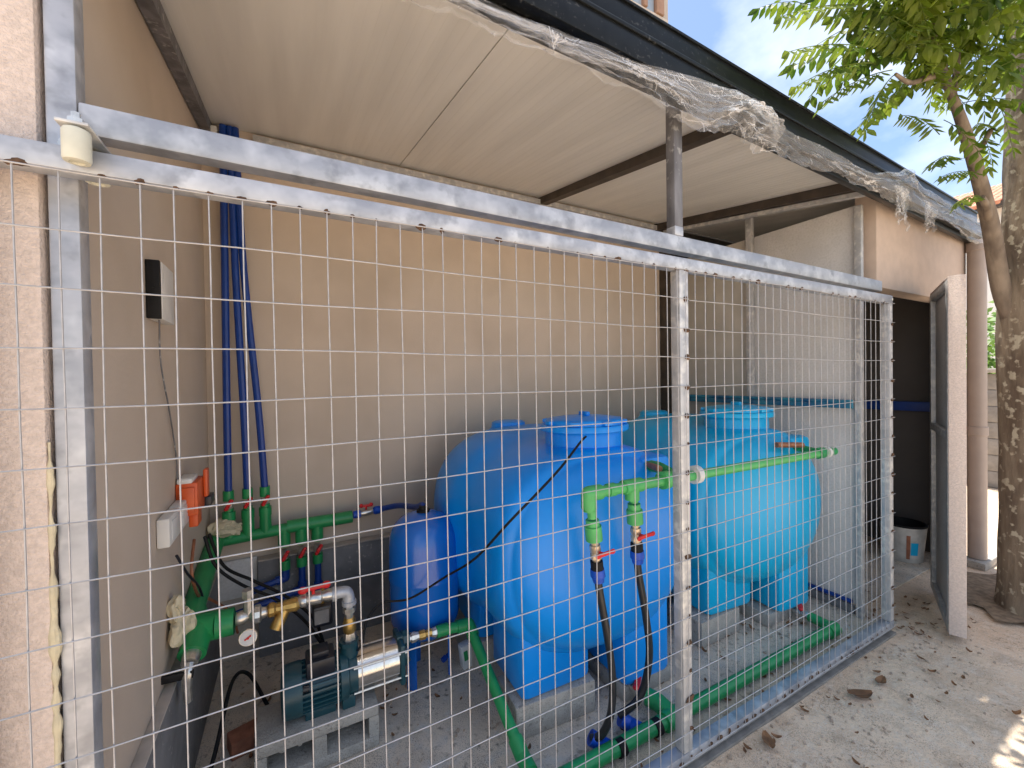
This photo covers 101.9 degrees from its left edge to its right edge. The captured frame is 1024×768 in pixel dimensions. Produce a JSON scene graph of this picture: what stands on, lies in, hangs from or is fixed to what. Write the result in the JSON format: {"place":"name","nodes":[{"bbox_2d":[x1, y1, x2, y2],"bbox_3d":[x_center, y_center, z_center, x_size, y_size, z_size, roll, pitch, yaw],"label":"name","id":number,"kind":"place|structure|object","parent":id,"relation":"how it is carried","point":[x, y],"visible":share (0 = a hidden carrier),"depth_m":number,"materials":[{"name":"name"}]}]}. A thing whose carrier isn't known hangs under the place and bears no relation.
{"place":"outdoors","nodes":[
{"label":"outdoors","id":0,"kind":"place"},
{"bbox_2d":[453,611,496,670],"bbox_3d":[-0.105,1.252,2.102,0.300,0.127,0.300,-1,1,-28],"label":"concrete block","id":1,"kind":"object","parent":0,"point":[462,637],"depth_m":1.94,"materials":[{"name":"grey concrete"}]},
{"bbox_2d":[195,595,898,767],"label":"shed floor","id":2,"kind":"structure","parent":0,"point":[267,676],"depth_m":1.72,"materials":[{"name":"concrete"}]},
{"bbox_2d":[209,670,268,767],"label":"cable","id":3,"kind":"object","parent":2,"relation":"on","point":[226,701],"visible":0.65,"depth_m":1.54,"materials":[{"name":"black rubber"}]},
{"bbox_2d":[227,718,256,761],"bbox_3d":[-0.979,1.306,1.532,0.110,0.060,0.080,-2,1,-45],"label":"brick","id":4,"kind":"object","parent":2,"relation":"on","point":[241,739],"visible":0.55,"depth_m":1.50,"materials":[{"name":"brick"}]},
{"bbox_2d":[254,686,378,767],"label":"cinder block","id":5,"kind":"object","parent":2,"relation":"on","point":[270,729],"depth_m":1.46,"materials":[{"name":"concrete"}]},
{"bbox_2d":[280,628,410,721],"bbox_3d":[-0.612,1.063,1.563,0.456,0.230,0.176,-1,1,-28],"label":"pump","id":6,"kind":"object","parent":5,"relation":"on","point":[325,689],"visible":0.93,"depth_m":1.49,"materials":[{"name":"teal metal"}]},
{"bbox_2d":[161,536,356,703],"bbox_3d":[-0.967,0.824,1.665,0.577,0.290,0.783,-1,1,-28],"label":"suction line","id":7,"kind":"object","parent":6,"relation":"on","point":[202,634],"visible":0.88,"depth_m":1.41,"materials":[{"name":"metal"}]},
{"bbox_2d":[166,594,196,647],"bbox_3d":[-1.038,0.739,1.306,0.070,0.167,0.122,-1,1,-28],"label":"expanding foam","id":8,"kind":"object","parent":7,"relation":"attached to","point":[174,608],"visible":0.82,"depth_m":1.27,"materials":[{"name":"beige plastic"}]},
{"bbox_2d":[175,554,207,611],"bbox_3d":[-1.082,0.689,1.416,0.020,0.303,0.230,-1,1,-18],"label":"cable","id":9,"kind":"object","parent":7,"relation":"attached to","point":[190,576],"visible":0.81,"depth_m":1.36,"materials":[{"name":"plastic"}]},
{"bbox_2d":[190,539,238,633],"bbox_3d":[-1.144,0.806,1.577,0.050,0.506,0.371,-1,1,-14],"label":"cable","id":10,"kind":"object","parent":7,"relation":"hanging from","point":[192,575],"visible":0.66,"depth_m":1.45,"materials":[{"name":"black rubber"}]},
{"bbox_2d":[207,533,324,641],"bbox_3d":[-0.920,0.773,1.633,0.422,0.442,0.170,-1,1,-3],"label":"cable","id":11,"kind":"object","parent":6,"relation":"attached to","point":[228,569],"visible":0.73,"depth_m":1.63,"materials":[{"name":"black rubber"}]},
{"bbox_2d":[410,617,536,767],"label":"outlet pipe","id":12,"kind":"object","parent":6,"relation":"attached to","point":[514,735],"visible":0.81,"depth_m":1.60,"materials":[{"name":"green plastic"}]},
{"bbox_2d":[388,504,458,691],"bbox_3d":[-0.398,0.936,1.887,0.313,0.772,0.313,-1,1,-28],"label":"pressure tank","id":13,"kind":"object","parent":2,"relation":"on","point":[417,554],"visible":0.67,"depth_m":1.76,"materials":[{"name":"blue paint"}]},
{"bbox_2d":[441,653,447,662],"bbox_3d":[-0.316,1.302,1.975,0.028,0.028,0.043,0,1,40],"label":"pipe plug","id":14,"kind":"object","parent":2,"relation":"on","point":[444,658],"visible":0.86,"depth_m":1.96,"materials":[{"name":"blue plastic"}]},
{"bbox_2d":[42,0,881,767],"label":"steel gantry","id":15,"kind":"object","parent":2,"relation":"on","point":[64,68],"visible":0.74,"depth_m":0.76,"materials":[{"name":"silver metal"}]},
{"bbox_2d":[54,111,110,187],"bbox_3d":[-0.739,-0.398,0.700,0.070,0.080,0.118,-1,1,-28],"label":"guide roller","id":16,"kind":"object","parent":15,"relation":"attached to","point":[79,141],"visible":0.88,"depth_m":0.67,"materials":[{"name":"white plastic"}]},
{"bbox_2d":[458,639,471,669],"bbox_3d":[-0.216,1.264,1.940,0.066,0.114,0.040,-1,1,-39],"label":"paper cup","id":17,"kind":"object","parent":2,"relation":"on","point":[463,648],"visible":0.9,"depth_m":1.92,"materials":[{"name":"white paper"}]},
{"bbox_2d":[497,672,594,738],"bbox_3d":[0.137,1.253,1.682,0.350,0.127,0.190,-1,1,-24],"label":"concrete block","id":18,"kind":"object","parent":2,"relation":"on","point":[514,700],"depth_m":1.60,"materials":[{"name":"grey concrete"}]},
{"bbox_2d":[588,651,670,701],"bbox_3d":[0.516,1.274,1.896,0.280,0.068,0.290,-1,1,-28],"label":"concrete block","id":19,"kind":"object","parent":2,"relation":"on","point":[665,674],"depth_m":1.80,"materials":[{"name":"grey concrete"}]},
{"bbox_2d":[434,411,673,698],"bbox_3d":[0.197,0.682,2.055,1.031,1.118,1.066,-1,1,-27],"label":"water tank","id":20,"kind":"object","parent":19,"relation":"on","point":[655,583],"visible":0.82,"depth_m":1.61,"materials":[{"name":"blue plastic"}]},
{"bbox_2d":[357,436,586,650],"bbox_3d":[-0.134,0.607,1.520,0.902,0.777,0.301,-1,1,-3],"label":"cable","id":21,"kind":"object","parent":20,"relation":"attached to","point":[497,534],"visible":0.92,"depth_m":1.53,"materials":[{"name":"black rubber"}]},
{"bbox_2d":[581,442,837,583],"bbox_3d":[0.926,0.485,1.852,1.639,0.364,0.250,-1,1,-28],"label":"supply pipe","id":22,"kind":"object","parent":20,"relation":"attached to","point":[631,492],"visible":0.86,"depth_m":1.50,"materials":[{"name":"green plastic"}]},
{"bbox_2d":[589,584,615,741],"bbox_3d":[0.316,0.969,1.465,0.083,0.617,0.079,-1,1,-28],"label":"hose","id":23,"kind":"object","parent":22,"relation":"hanging from","point":[604,729],"visible":0.85,"depth_m":1.44,"materials":[{"name":"black rubber"}]},
{"bbox_2d":[617,564,652,718],"bbox_3d":[0.455,0.949,1.540,0.134,0.628,0.061,-1,1,10],"label":"hose","id":24,"kind":"object","parent":22,"relation":"hanging from","point":[642,690],"visible":0.77,"depth_m":1.53,"materials":[{"name":"black rubber"}]},
{"bbox_2d":[558,603,841,767],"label":"floor pipe","id":25,"kind":"object","parent":2,"relation":"on","point":[767,667],"visible":0.7,"depth_m":1.63,"materials":[{"name":"green plastic"}]},
{"bbox_2d":[669,603,738,647],"bbox_3d":[1.015,1.234,2.192,0.300,0.127,0.200,-1,1,-28],"label":"concrete block","id":26,"kind":"object","parent":2,"relation":"on","point":[699,625],"depth_m":2.09,"materials":[{"name":"grey concrete"}]},
{"bbox_2d":[738,597,790,626],"bbox_3d":[1.391,1.255,2.360,0.220,0.068,0.260,-1,1,-28],"label":"concrete block","id":27,"kind":"object","parent":2,"relation":"on","point":[773,613],"depth_m":2.25,"materials":[{"name":"grey concrete"}]},
{"bbox_2d":[622,401,820,614],"bbox_3d":[1.176,0.661,2.580,1.044,1.118,1.066,-1,1,-23],"label":"water tank","id":28,"kind":"object","parent":27,"relation":"on","point":[721,451],"visible":0.6,"depth_m":2.11,"materials":[{"name":"plastic"}]},
{"bbox_2d":[671,204,864,618],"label":"partition wall","id":29,"kind":"structure","parent":2,"relation":"on","point":[833,241],"depth_m":2.49,"materials":[{"name":"beige paint"}]},
{"bbox_2d":[668,0,1004,196],"label":"sky","id":30,"kind":"structure","parent":0,"point":[724,27],"materials":[{"name":"blue"}]},
{"bbox_2d":[704,487,1023,767],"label":"ground","id":31,"kind":"structure","parent":0,"point":[957,723],"depth_m":1.67,"materials":[{"name":"concrete"}]},
{"bbox_2d":[0,0,63,767],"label":"stucco pillar","id":32,"kind":"structure","parent":31,"relation":"on","point":[22,97],"depth_m":0.70,"materials":[{"name":"paint"}]},
{"bbox_2d":[83,0,219,767],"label":"side wall","id":33,"kind":"structure","parent":31,"relation":"on","point":[127,69],"depth_m":1.08,"materials":[{"name":"beige paint"}]},
{"bbox_2d":[145,259,173,324],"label":"wall unit","id":34,"kind":"structure","parent":33,"relation":"attached to","point":[158,277],"depth_m":1.15,"materials":[{"name":"black plastic"}]},
{"bbox_2d":[156,507,179,548],"bbox_3d":[-1.029,0.430,1.246,0.033,0.084,0.130,-1,1,-28],"label":"junction box","id":35,"kind":"object","parent":33,"relation":"attached to","point":[168,528],"visible":1,"depth_m":1.20,"materials":[{"name":"white plastic"}]},
{"bbox_2d":[158,320,177,478],"bbox_3d":[-1.060,0.115,1.285,0.015,0.592,0.275,-1,1,-30],"label":"cable","id":36,"kind":"object","parent":33,"relation":"attached to","point":[166,395],"visible":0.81,"depth_m":1.27,"materials":[{"name":"rubber"}]},
{"bbox_2d":[169,500,188,531],"bbox_3d":[-1.092,0.429,1.363,0.033,0.084,0.125,-1,1,-28],"label":"junction box","id":37,"kind":"object","parent":33,"relation":"attached to","point":[185,516],"visible":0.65,"depth_m":1.35,"materials":[{"name":"white plastic"}]},
{"bbox_2d":[175,467,213,526],"bbox_3d":[-1.129,0.401,1.483,0.081,0.185,0.198,-1,1,-28],"label":"control box","id":38,"kind":"object","parent":33,"relation":"attached to","point":[195,490],"visible":0.85,"depth_m":1.43,"materials":[{"name":"orange plastic"}]},
{"bbox_2d":[203,536,322,642],"bbox_3d":[-0.926,0.766,1.600,0.413,0.427,0.134,-1,1,-5],"label":"cable","id":39,"kind":"object","parent":38,"relation":"hanging from","point":[241,584],"visible":0.77,"depth_m":1.58,"materials":[{"name":"black rubber"}]},
{"bbox_2d":[222,485,424,611],"bbox_3d":[-0.880,0.779,2.067,0.987,0.588,0.389,-1,1,0],"label":"manifold","id":40,"kind":"object","parent":33,"relation":"attached to","point":[298,527],"visible":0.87,"depth_m":2.02,"materials":[{"name":"green plastic"}]},
{"bbox_2d":[207,517,241,537],"bbox_3d":[-1.317,0.663,1.910,0.135,0.097,0.114,-1,1,-28],"label":"expanding foam","id":41,"kind":"object","parent":40,"relation":"on","point":[226,528],"visible":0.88,"depth_m":1.88,"materials":[{"name":"beige plastic"}]},
{"bbox_2d":[219,124,231,491],"bbox_3d":[-1.332,-0.349,1.931,0.033,1.721,0.076,-1,1,-19],"label":"riser pipe","id":42,"kind":"object","parent":40,"relation":"on","point":[225,344],"visible":0.81,"depth_m":1.91,"materials":[{"name":"blue plastic"}]},
{"bbox_2d":[226,125,250,488],"bbox_3d":[-1.289,-0.350,1.951,0.091,1.721,0.039,-1,1,20],"label":"riser pipe","id":43,"kind":"object","parent":40,"relation":"on","point":[238,318],"visible":0.7,"depth_m":1.94,"materials":[{"name":"blue plastic"}]},
{"bbox_2d":[232,126,267,486],"bbox_3d":[-1.248,-0.351,1.970,0.131,1.721,0.043,-1,1,-2],"label":"riser pipe","id":44,"kind":"object","parent":40,"relation":"on","point":[257,405],"visible":0.82,"depth_m":1.96,"materials":[{"name":"blue plastic"}]},
{"bbox_2d":[312,588,332,627],"bbox_3d":[-0.741,0.862,1.620,0.070,0.148,0.067,-1,1,-28],"label":"pressure switch","id":45,"kind":"object","parent":40,"relation":"attached to","point":[322,613],"visible":0.77,"depth_m":1.60,"materials":[{"name":"plastic"}]},
{"bbox_2d":[202,0,671,661],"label":"wall","id":46,"kind":"structure","parent":31,"relation":"on","point":[478,396],"depth_m":2.33,"materials":[{"name":"beige paint"}]},
{"bbox_2d":[210,125,217,132],"bbox_3d":[-1.392,-1.173,1.942,0.025,0.040,0.067,-1,1,-28],"label":"pipe bracket","id":47,"kind":"object","parent":46,"relation":"attached to","point":[213,128],"visible":0.33,"depth_m":1.91,"materials":[{"name":"white plastic"}]},
{"bbox_2d":[135,0,982,243],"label":"canopy roof","id":48,"kind":"structure","parent":46,"relation":"attached to","point":[510,96],"depth_m":1.63,"materials":[{"name":"white metal"}]},
{"bbox_2d":[551,30,980,227],"bbox_3d":[1.414,-0.928,1.751,4.343,0.348,0.113,-1,1,-31],"label":"plastic film","id":49,"kind":"object","parent":48,"relation":"hanging from","point":[868,182],"visible":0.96,"depth_m":1.76,"materials":[{"name":"white"}]},
{"bbox_2d":[633,0,663,16],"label":"window","id":50,"kind":"structure","parent":46,"relation":"in","point":[656,6],"depth_m":3.30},
{"bbox_2d":[216,614,995,767],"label":"mortar crumbs","id":51,"kind":"object","parent":31,"relation":"on","point":[777,721],"visible":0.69,"depth_m":1.71,"materials":[{"name":"grey concrete"}]},
{"bbox_2d":[249,590,1020,767],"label":"leaf litter","id":52,"kind":"object","parent":31,"relation":"on","point":[1017,712],"visible":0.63,"depth_m":1.80,"materials":[{"name":"brown plant"}]},
{"bbox_2d":[762,730,774,747],"bbox_3d":[0.930,1.292,1.506,0.038,0.013,0.075,-1,1,10],"label":"dry leaf","id":53,"kind":"object","parent":31,"relation":"on","point":[768,740],"visible":1,"depth_m":1.51,"materials":[{"name":"brown plant"}]},
{"bbox_2d":[683,630,895,767],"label":"gate track","id":54,"kind":"structure","parent":31,"relation":"on","point":[716,751],"depth_m":1.66,"materials":[{"name":"metal"}]},
{"bbox_2d":[0,134,895,767],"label":"wire gate","id":55,"kind":"structure","parent":54,"relation":"on","point":[24,154],"depth_m":1.12,"materials":[{"name":"metal"}]},
{"bbox_2d":[671,197,966,638],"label":"storeroom","id":56,"kind":"structure","parent":31,"relation":"on","point":[917,268],"depth_m":2.48,"materials":[{"name":"paint"}]},
{"bbox_2d":[930,274,966,638],"bbox_3d":[2.379,0.352,2.273,0.064,1.785,0.595,0,1,39],"label":"door","id":57,"kind":"structure","parent":56,"relation":"in","point":[948,454],"depth_m":2.06,"materials":[{"name":"paint"}]},
{"bbox_2d":[965,238,988,559],"bbox_3d":[3.219,0.109,2.872,0.110,2.192,0.110,-1,1,-28],"label":"drain pipe","id":58,"kind":"object","parent":56,"relation":"attached to","point":[977,430],"visible":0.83,"depth_m":2.84,"materials":[{"name":"paint"}]},
{"bbox_2d":[847,689,872,697],"bbox_3d":[1.441,1.279,1.717,0.100,0.018,0.051,-1,1,0],"label":"dry leaf","id":59,"kind":"object","parent":31,"relation":"on","point":[862,693],"visible":1,"depth_m":1.72,"materials":[{"name":"brown plant"}]},
{"bbox_2d":[875,675,885,683],"bbox_3d":[1.593,1.278,1.793,0.070,0.012,0.036,-1,1,-28],"label":"dry leaf","id":60,"kind":"object","parent":31,"relation":"on","point":[880,679],"visible":1,"depth_m":1.80,"materials":[{"name":"brown plant"}]},
{"bbox_2d":[747,0,1023,616],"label":"tree","id":61,"kind":"object","parent":31,"relation":"on","point":[911,31],"visible":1,"depth_m":1.97,"materials":[{"name":"green plant"}]},
{"bbox_2d":[966,300,995,373],"bbox_3d":[6.753,-0.073,5.870,3.824,2.513,8.973,-1,1,-28],"label":"hedge shrub","id":62,"kind":"object","parent":31,"relation":"on","point":[991,340],"visible":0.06,"depth_m":5.64,"materials":[{"name":"green plant"}]},
{"bbox_2d":[967,555,996,570],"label":"drain slab","id":63,"kind":"structure","parent":31,"relation":"on","point":[985,565],"depth_m":2.84,"materials":[{"name":"concrete"}]},
{"bbox_2d":[966,368,998,487],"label":"block wall","id":64,"kind":"structure","parent":31,"relation":"on","point":[993,448],"depth_m":4.78,"materials":[{"name":"concrete"}]},
{"bbox_2d":[967,572,1023,622],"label":"soil patch","id":65,"kind":"object","parent":31,"relation":"on","point":[980,590],"visible":0.36,"depth_m":2.45,"materials":[{"name":"brown soil"}]},
{"bbox_2d":[815,535,929,605],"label":"storeroom floor","id":66,"kind":"structure","parent":0,"point":[904,572],"depth_m":2.82,"materials":[{"name":"concrete"}]},
{"bbox_2d":[878,516,928,563],"bbox_3d":[2.833,1.126,3.008,0.267,0.262,0.268,-1,1,-28],"label":"bucket","id":67,"kind":"object","parent":66,"relation":"on","point":[909,538],"visible":0.77,"depth_m":2.91,"materials":[{"name":"white plastic"}]},
{"bbox_2d":[954,183,1001,366],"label":"white house","id":68,"kind":"structure","parent":0,"point":[997,191],"depth_m":9.30,"materials":[{"name":"paint"}]}
]}

